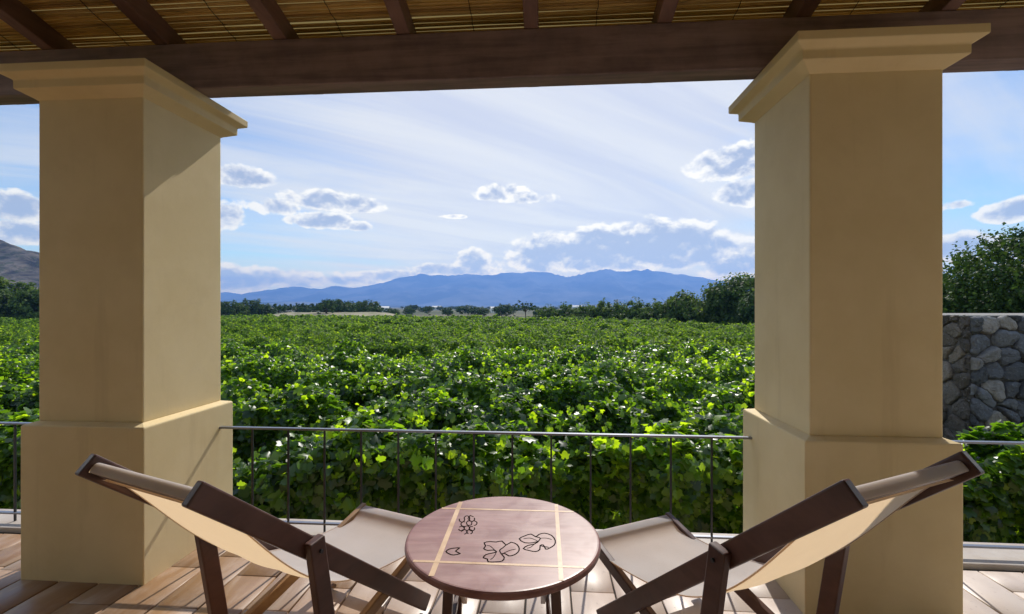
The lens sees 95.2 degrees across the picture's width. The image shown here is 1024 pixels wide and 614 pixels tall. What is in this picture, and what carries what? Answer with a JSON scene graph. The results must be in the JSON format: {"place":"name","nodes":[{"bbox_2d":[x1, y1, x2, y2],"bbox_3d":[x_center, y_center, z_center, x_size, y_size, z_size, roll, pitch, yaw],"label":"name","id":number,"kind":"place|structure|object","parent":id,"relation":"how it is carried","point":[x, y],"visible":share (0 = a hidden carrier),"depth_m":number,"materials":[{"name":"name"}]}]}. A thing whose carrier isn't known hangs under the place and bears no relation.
{"place":"outdoors","nodes":[
{"label":"outdoors","id":0,"kind":"place"},
{"bbox_2d":[0,240,229,305],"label":"rocky hill","id":1,"kind":"structure","parent":0,"point":[18,264],"depth_m":396.10,"materials":[{"name":"grey stone"}]},
{"bbox_2d":[273,312,394,315],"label":"dirt path","id":2,"kind":"structure","parent":0,"point":[341,313],"depth_m":114.57,"materials":[{"name":"beige soil"}]},
{"bbox_2d":[230,301,666,306],"bbox_3d":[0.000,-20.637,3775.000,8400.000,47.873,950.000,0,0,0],"label":"foothills","id":3,"kind":"structure","parent":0,"point":[285,303],"depth_m":3623.44,"materials":[{"name":"green plant"}]},
{"bbox_2d":[248,307,652,318],"bbox_3d":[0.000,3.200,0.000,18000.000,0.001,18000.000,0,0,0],"label":"ground","id":4,"kind":"structure","parent":0,"point":[520,314],"depth_m":230.23,"materials":[{"name":"green plant"}]},
{"bbox_2d":[0,275,16,317],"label":"broad tree","id":5,"kind":"object","parent":4,"relation":"on","point":[3,285],"visible":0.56,"depth_m":62.98,"materials":[{"name":"green plant"}]},
{"bbox_2d":[0,278,36,317],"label":"broad tree","id":6,"kind":"object","parent":4,"relation":"on","point":[19,284],"visible":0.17,"depth_m":65.34,"materials":[{"name":"green plant"}]},
{"bbox_2d":[2,287,38,318],"bbox_3d":[-63.734,0.024,62.893,7.374,6.956,6.687,0,0,44],"label":"broad tree","id":7,"kind":"object","parent":4,"relation":"on","point":[28,307],"visible":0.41,"depth_m":60.93,"materials":[{"name":"green plant"}]},
{"bbox_2d":[221,300,250,315],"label":"tree","id":8,"kind":"object","parent":4,"relation":"on","point":[233,309],"visible":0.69,"depth_m":107.01,"materials":[{"name":"green plant"}]},
{"bbox_2d":[237,298,266,315],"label":"tree","id":9,"kind":"object","parent":4,"relation":"on","point":[253,304],"visible":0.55,"depth_m":127.31,"materials":[{"name":"green plant"}]},
{"bbox_2d":[253,303,272,314],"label":"tree","id":10,"kind":"object","parent":4,"relation":"on","point":[266,305],"visible":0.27,"depth_m":131.45,"materials":[{"name":"green plant"}]},
{"bbox_2d":[259,305,277,314],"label":"tree","id":11,"kind":"object","parent":4,"relation":"on","point":[273,311],"visible":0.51,"depth_m":131.93,"materials":[{"name":"green plant"}]},
{"bbox_2d":[272,303,285,313],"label":"tree","id":12,"kind":"object","parent":4,"relation":"on","point":[279,307],"visible":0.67,"depth_m":146.20,"materials":[{"name":"green plant"}]},
{"bbox_2d":[280,304,295,311],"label":"tree","id":13,"kind":"object","parent":4,"relation":"on","point":[290,308],"visible":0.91,"depth_m":135.58,"materials":[{"name":"green plant"}]},
{"bbox_2d":[293,303,305,308],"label":"tree","id":14,"kind":"object","parent":4,"relation":"on","point":[296,305],"visible":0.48,"depth_m":153.35,"materials":[{"name":"green plant"}]},
{"bbox_2d":[295,304,310,311],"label":"tree","id":15,"kind":"object","parent":4,"relation":"on","point":[302,309],"visible":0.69,"depth_m":151.85,"materials":[{"name":"green plant"}]},
{"bbox_2d":[0,315,611,319],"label":"vine row","id":16,"kind":"object","parent":4,"relation":"on","point":[432,317],"visible":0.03,"depth_m":61.19,"materials":[{"name":"green plant"}]},
{"bbox_2d":[223,313,398,316],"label":"vine row","id":17,"kind":"object","parent":4,"relation":"on","point":[302,315],"visible":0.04,"depth_m":77.27,"materials":[{"name":"green plant"}]},
{"bbox_2d":[4,316,619,321],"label":"vine row","id":18,"kind":"object","parent":4,"relation":"on","point":[337,317],"visible":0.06,"depth_m":58.92,"materials":[{"name":"green plant"}]},
{"bbox_2d":[307,303,317,311],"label":"tree","id":19,"kind":"object","parent":4,"relation":"on","point":[311,305],"visible":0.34,"depth_m":141.08,"materials":[{"name":"green plant"}]},
{"bbox_2d":[11,317,617,323],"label":"vine row","id":20,"kind":"object","parent":4,"relation":"on","point":[444,319],"visible":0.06,"depth_m":51.99,"materials":[{"name":"green plant"}]},
{"bbox_2d":[0,316,641,321],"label":"vine row","id":21,"kind":"object","parent":4,"relation":"on","point":[537,318],"visible":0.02,"depth_m":56.63,"materials":[{"name":"green plant"}]},
{"bbox_2d":[313,299,334,313],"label":"tree","id":22,"kind":"object","parent":4,"relation":"on","point":[328,305],"visible":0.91,"depth_m":117.03,"materials":[{"name":"green plant"}]},
{"bbox_2d":[222,314,438,317],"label":"vine row","id":23,"kind":"object","parent":4,"relation":"on","point":[333,316],"visible":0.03,"depth_m":75.00,"materials":[{"name":"green plant"}]},
{"bbox_2d":[322,299,352,311],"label":"tree","id":24,"kind":"object","parent":4,"relation":"on","point":[340,307],"visible":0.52,"depth_m":126.31,"materials":[{"name":"green plant"}]},
{"bbox_2d":[321,298,356,311],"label":"tree","id":25,"kind":"object","parent":4,"relation":"on","point":[351,309],"visible":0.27,"depth_m":129.25,"materials":[{"name":"green plant"}]},
{"bbox_2d":[33,316,651,322],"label":"vine row","id":26,"kind":"object","parent":4,"relation":"on","point":[372,317],"visible":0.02,"depth_m":54.30,"materials":[{"name":"green plant"}]},
{"bbox_2d":[4,316,685,324],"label":"vine row","id":27,"kind":"object","parent":4,"relation":"on","point":[361,321],"visible":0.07,"depth_m":49.74,"materials":[{"name":"green plant"}]},
{"bbox_2d":[229,314,471,317],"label":"vine row","id":28,"kind":"object","parent":4,"relation":"on","point":[453,315],"visible":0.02,"depth_m":72.73,"materials":[{"name":"green plant"}]},
{"bbox_2d":[17,318,705,325],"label":"vine row","id":29,"kind":"object","parent":4,"relation":"on","point":[448,322],"visible":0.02,"depth_m":45.06,"materials":[{"name":"green plant"}]},
{"bbox_2d":[228,314,496,318],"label":"vine row","id":30,"kind":"object","parent":4,"relation":"on","point":[458,316],"visible":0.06,"depth_m":70.46,"materials":[{"name":"green plant"}]},
{"bbox_2d":[12,318,715,326],"bbox_3d":[-18.802,2.170,47.450,82.628,2.256,1.813,0,0,0],"label":"vine row","id":31,"kind":"object","parent":4,"relation":"on","point":[389,321],"visible":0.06,"depth_m":47.36,"materials":[{"name":"green plant"}]},
{"bbox_2d":[0,318,731,326],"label":"vine row","id":32,"kind":"object","parent":4,"relation":"on","point":[3,321],"visible":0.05,"depth_m":43.20,"materials":[{"name":"green plant"}]},
{"bbox_2d":[352,300,382,312],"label":"tree","id":33,"kind":"object","parent":4,"relation":"on","point":[365,307],"visible":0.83,"depth_m":128.41,"materials":[{"name":"green plant"}]},
{"bbox_2d":[2,318,736,330],"bbox_3d":[-12.829,2.090,39.389,75.089,2.291,1.796,0,0,0],"label":"vine row","id":34,"kind":"object","parent":4,"relation":"on","point":[627,324],"visible":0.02,"depth_m":39.34,"materials":[{"name":"green plant"}]},
{"bbox_2d":[0,380,747,512],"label":"vine row","id":35,"kind":"object","parent":4,"relation":"on","point":[294,406],"visible":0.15,"depth_m":7.08,"materials":[{"name":"green plant"}]},
{"bbox_2d":[0,325,749,343],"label":"vine row","id":36,"kind":"object","parent":4,"relation":"on","point":[240,327],"visible":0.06,"depth_m":29.95,"materials":[{"name":"green plant"}]},
{"bbox_2d":[0,350,751,417],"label":"vine row","id":37,"kind":"object","parent":4,"relation":"on","point":[280,378],"visible":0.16,"depth_m":10.98,"materials":[{"name":"green plant"}]},
{"bbox_2d":[0,336,751,369],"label":"vine row","id":38,"kind":"object","parent":4,"relation":"on","point":[709,350],"visible":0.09,"depth_m":16.82,"materials":[{"name":"green plant"}]},
{"bbox_2d":[0,326,751,346],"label":"vine row","id":39,"kind":"object","parent":4,"relation":"on","point":[308,331],"visible":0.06,"depth_m":26.28,"materials":[{"name":"green plant"}]},
{"bbox_2d":[0,321,752,333],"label":"vine row","id":40,"kind":"object","parent":4,"relation":"on","point":[697,325],"visible":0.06,"depth_m":35.68,"materials":[{"name":"green plant"}]},
{"bbox_2d":[0,323,754,335],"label":"vine row","id":41,"kind":"object","parent":4,"relation":"on","point":[470,328],"visible":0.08,"depth_m":31.80,"materials":[{"name":"green plant"}]},
{"bbox_2d":[0,365,754,431],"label":"vine row","id":42,"kind":"object","parent":4,"relation":"on","point":[351,390],"visible":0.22,"depth_m":8.89,"materials":[{"name":"green plant"}]},
{"bbox_2d":[0,340,754,379],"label":"vine row","id":43,"kind":"object","parent":4,"relation":"on","point":[517,358],"visible":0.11,"depth_m":14.61,"materials":[{"name":"green plant"}]},
{"bbox_2d":[0,332,754,359],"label":"vine row","id":44,"kind":"object","parent":4,"relation":"on","point":[474,341],"visible":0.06,"depth_m":20.35,"materials":[{"name":"green plant"}]},
{"bbox_2d":[0,329,754,349],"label":"vine row","id":45,"kind":"object","parent":4,"relation":"on","point":[398,338],"visible":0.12,"depth_m":22.46,"materials":[{"name":"green plant"}]},
{"bbox_2d":[0,323,754,345],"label":"vine row","id":46,"kind":"object","parent":4,"relation":"on","point":[280,332],"visible":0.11,"depth_m":28.09,"materials":[{"name":"green plant"}]},
{"bbox_2d":[2,330,754,363],"bbox_3d":[-1.735,2.083,18.645,46.132,2.282,1.704,0,0,3],"label":"vine row","id":47,"kind":"object","parent":4,"relation":"on","point":[424,349],"visible":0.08,"depth_m":18.56,"materials":[{"name":"green plant"}]},
{"bbox_2d":[4,322,753,335],"bbox_3d":[-8.966,2.099,33.774,68.871,2.261,1.751,0,0,0],"label":"vine row","id":48,"kind":"object","parent":4,"relation":"on","point":[595,327],"visible":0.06,"depth_m":33.74,"materials":[{"name":"green plant"}]},
{"bbox_2d":[221,315,536,318],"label":"vine row","id":49,"kind":"object","parent":4,"relation":"on","point":[335,316],"visible":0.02,"depth_m":68.15,"materials":[{"name":"green plant"}]},
{"bbox_2d":[5,320,754,330],"bbox_3d":[-11.517,2.105,37.534,72.999,2.144,1.822,0,0,0],"label":"vine row","id":50,"kind":"object","parent":4,"relation":"on","point":[603,326],"visible":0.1,"depth_m":37.48,"materials":[{"name":"green plant"}]},
{"bbox_2d":[6,320,753,328],"bbox_3d":[-14.147,2.188,41.343,77.047,2.225,1.745,0,0,0],"label":"vine row","id":51,"kind":"object","parent":4,"relation":"on","point":[483,324],"visible":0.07,"depth_m":41.36,"materials":[{"name":"green plant"}]},
{"bbox_2d":[6,328,754,351],"bbox_3d":[-2.710,2.148,24.387,58.090,2.128,1.690,0,0,3],"label":"vine row","id":52,"kind":"object","parent":4,"relation":"on","point":[721,337],"visible":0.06,"depth_m":24.30,"materials":[{"name":"green plant"}]},
{"bbox_2d":[10,342,754,398],"bbox_3d":[-1.268,2.100,12.926,33.286,2.279,1.634,0,0,3],"label":"vine row","id":53,"kind":"object","parent":4,"relation":"on","point":[475,362],"visible":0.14,"depth_m":12.80,"materials":[{"name":"green plant"}]},
{"bbox_2d":[225,315,555,318],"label":"vine row","id":54,"kind":"object","parent":4,"relation":"on","point":[382,317],"visible":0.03,"depth_m":65.82,"materials":[{"name":"green plant"}]},
{"bbox_2d":[384,308,399,314],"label":"tree","id":55,"kind":"object","parent":4,"relation":"on","point":[394,311],"visible":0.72,"depth_m":146.81,"materials":[{"name":"green plant"}]},
{"bbox_2d":[402,307,415,314],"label":"tree","id":56,"kind":"object","parent":4,"relation":"on","point":[408,311],"visible":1,"depth_m":186.75,"materials":[{"name":"green plant"}]},
{"bbox_2d":[231,315,594,319],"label":"vine row","id":57,"kind":"object","parent":4,"relation":"on","point":[470,316],"visible":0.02,"depth_m":63.60,"materials":[{"name":"green plant"}]},
{"bbox_2d":[407,305,418,309],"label":"tree","id":58,"kind":"object","parent":4,"relation":"on","point":[413,307],"visible":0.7,"depth_m":278.56,"materials":[{"name":"green plant"}]},
{"bbox_2d":[423,306,432,315],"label":"tree","id":59,"kind":"object","parent":4,"relation":"on","point":[429,309],"visible":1,"depth_m":174.92,"materials":[{"name":"green plant"}]},
{"bbox_2d":[440,308,453,315],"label":"tree","id":60,"kind":"object","parent":4,"relation":"on","point":[447,311],"visible":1,"depth_m":167.96,"materials":[{"name":"green plant"}]},
{"bbox_2d":[455,305,473,313],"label":"tree","id":61,"kind":"object","parent":4,"relation":"on","point":[462,308],"visible":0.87,"depth_m":210.11,"materials":[{"name":"green plant"}]},
{"bbox_2d":[472,306,490,315],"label":"tree","id":62,"kind":"object","parent":4,"relation":"on","point":[482,311],"visible":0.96,"depth_m":162.05,"materials":[{"name":"green plant"}]},
{"bbox_2d":[492,303,514,315],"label":"tree","id":63,"kind":"object","parent":4,"relation":"on","point":[502,311],"visible":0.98,"depth_m":149.55,"materials":[{"name":"green plant"}]},
{"bbox_2d":[0,405,1023,543],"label":"vine row","id":64,"kind":"object","parent":4,"relation":"on","point":[991,512],"visible":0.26,"depth_m":4.97,"materials":[{"name":"green plant"}]},
{"bbox_2d":[508,306,517,315],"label":"tree","id":65,"kind":"object","parent":4,"relation":"on","point":[514,308],"visible":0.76,"depth_m":158.07,"materials":[{"name":"green plant"}]},
{"bbox_2d":[514,300,535,317],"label":"lone tree","id":66,"kind":"object","parent":4,"relation":"on","point":[524,307],"visible":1,"depth_m":94.82,"materials":[{"name":"green plant"}]},
{"bbox_2d":[532,308,545,315],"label":"tree","id":67,"kind":"object","parent":4,"relation":"on","point":[535,311],"visible":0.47,"depth_m":151.88,"materials":[{"name":"green plant"}]},
{"bbox_2d":[532,304,554,317],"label":"round bush","id":68,"kind":"object","parent":4,"relation":"on","point":[542,314],"visible":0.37,"depth_m":72.49,"materials":[{"name":"green plant"}]},
{"bbox_2d":[550,301,577,316],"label":"round bush","id":69,"kind":"object","parent":4,"relation":"on","point":[566,310],"visible":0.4,"depth_m":69.63,"materials":[{"name":"green plant"}]},
{"bbox_2d":[570,302,594,317],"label":"round bush","id":70,"kind":"object","parent":4,"relation":"on","point":[582,311],"visible":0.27,"depth_m":66.60,"materials":[{"name":"green plant"}]},
{"bbox_2d":[586,297,613,318],"bbox_3d":[12.484,1.096,64.590,4.792,4.852,5.069,0,0,-3],"label":"round bush","id":71,"kind":"object","parent":4,"relation":"on","point":[597,308],"visible":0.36,"depth_m":64.22,"materials":[{"name":"green plant"}]},
{"bbox_2d":[596,300,625,318],"bbox_3d":[13.867,1.258,62.724,5.551,4.479,5.248,0,0,-19],"label":"round bush","id":72,"kind":"object","parent":4,"relation":"on","point":[612,312],"visible":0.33,"depth_m":61.94,"materials":[{"name":"green plant"}]},
{"bbox_2d":[609,297,650,319],"bbox_3d":[15.850,1.096,60.288,5.020,4.852,5.310,0,0,-34],"label":"round bush","id":73,"kind":"object","parent":4,"relation":"on","point":[630,313],"visible":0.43,"depth_m":59.40,"materials":[{"name":"green plant"}]},
{"bbox_2d":[635,298,663,319],"bbox_3d":[17.749,1.204,57.477,5.477,4.603,5.793,0,0,0],"label":"round bush","id":74,"kind":"object","parent":4,"relation":"on","point":[650,313],"visible":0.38,"depth_m":56.45,"materials":[{"name":"green plant"}]},
{"bbox_2d":[656,289,702,320],"bbox_3d":[18.918,0.738,51.761,5.601,5.542,5.371,0,0,41],"label":"round tree","id":75,"kind":"object","parent":4,"relation":"on","point":[673,306],"visible":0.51,"depth_m":51.23,"materials":[{"name":"green plant"}]},
{"bbox_2d":[679,298,716,323],"bbox_3d":[20.311,1.258,48.823,5.268,4.515,5.604,0,0,22],"label":"round tree","id":76,"kind":"object","parent":4,"relation":"on","point":[690,311],"visible":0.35,"depth_m":47.92,"materials":[{"name":"green plant"}]},
{"bbox_2d":[696,272,754,324],"bbox_3d":[22.369,0.015,45.964,8.206,6.982,8.484,0,0,0],"label":"round tree","id":77,"kind":"object","parent":4,"relation":"on","point":[724,298],"visible":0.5,"depth_m":44.63,"materials":[{"name":"green plant"}]},
{"bbox_2d":[734,291,754,323],"bbox_3d":[23.260,0.825,41.395,6.917,5.365,6.426,0,0,18],"label":"round tree","id":78,"kind":"object","parent":4,"relation":"on","point":[746,309],"visible":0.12,"depth_m":40.54,"materials":[{"name":"green plant"}]},
{"bbox_2d":[942,313,1023,509],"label":"stone wall","id":79,"kind":"structure","parent":4,"relation":"on","point":[982,369],"depth_m":6.97,"materials":[{"name":"grey stone"}]},
{"bbox_2d":[942,222,1023,312],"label":"evergreen tree","id":80,"kind":"object","parent":4,"relation":"on","point":[1001,286],"visible":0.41,"depth_m":13.28,"materials":[{"name":"green plant"}]},
{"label":"terrace wall","id":81,"kind":"structure","parent":4,"relation":"on","visible":0},
{"bbox_2d":[0,509,1023,571],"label":"terrace kerb","id":82,"kind":"structure","parent":81,"relation":"on","point":[993,559],"depth_m":2.83,"materials":[{"name":"stone"}]},
{"bbox_2d":[0,422,31,520],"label":"railing","id":83,"kind":"object","parent":82,"relation":"on","point":[15,512],"visible":0.38,"depth_m":3.22,"materials":[{"name":"silver metal"}]},
{"bbox_2d":[219,426,751,541],"bbox_3d":[-0.238,1.135,2.990,3.422,0.679,0.030,0,0,4],"label":"railing","id":84,"kind":"object","parent":82,"relation":"on","point":[711,536],"visible":0.62,"depth_m":2.98,"materials":[{"name":"silver metal"}]},
{"bbox_2d":[952,440,1023,549],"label":"railing","id":85,"kind":"object","parent":82,"relation":"on","point":[992,546],"depth_m":2.76,"materials":[{"name":"silver metal"}]},
{"bbox_2d":[221,269,748,306],"bbox_3d":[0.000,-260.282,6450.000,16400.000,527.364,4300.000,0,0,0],"label":"mountains","id":86,"kind":"structure","parent":0,"point":[547,288],"depth_m":5798.38,"materials":[{"name":"blue stone"}]},
{"bbox_2d":[0,533,1023,613],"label":"terrace floor","id":87,"kind":"structure","parent":0,"point":[176,588],"depth_m":2.43,"materials":[{"name":"brown wood"}]},
{"bbox_2d":[0,58,247,585],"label":"pillar","id":88,"kind":"structure","parent":87,"relation":"on","point":[130,263],"depth_m":2.60,"materials":[{"name":"paint"}]},
{"bbox_2d":[0,7,1023,104],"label":"wooden beam","id":89,"kind":"structure","parent":88,"relation":"on","point":[743,49],"depth_m":2.68,"materials":[{"name":"brown wood"}]},
{"bbox_2d":[0,0,1023,104],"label":"porch roof","id":90,"kind":"structure","parent":89,"relation":"on","point":[25,25],"depth_m":2.73,"materials":[{"name":"brown wood"}]},
{"bbox_2d":[75,454,430,613],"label":"deck chair","id":91,"kind":"object","parent":87,"relation":"on","point":[363,544],"visible":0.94,"depth_m":1.71,"materials":[{"name":"beige fabric"}]},
{"bbox_2d":[405,497,600,613],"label":"round table","id":92,"kind":"object","parent":87,"relation":"on","point":[502,548],"visible":1,"depth_m":1.92,"materials":[{"name":"brown wood"}]},
{"bbox_2d":[596,451,984,613],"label":"deck chair","id":93,"kind":"object","parent":87,"relation":"on","point":[667,555],"visible":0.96,"depth_m":1.56,"materials":[{"name":"beige fabric"}]},
{"bbox_2d":[728,23,990,613],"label":"pillar","id":94,"kind":"structure","parent":87,"relation":"on","point":[848,253],"depth_m":2.29,"materials":[{"name":"paint"}]},
{"bbox_2d":[0,70,1023,293],"label":"sky","id":95,"kind":"structure","parent":0,"point":[321,191],"materials":[{"name":"blue"}]}
]}

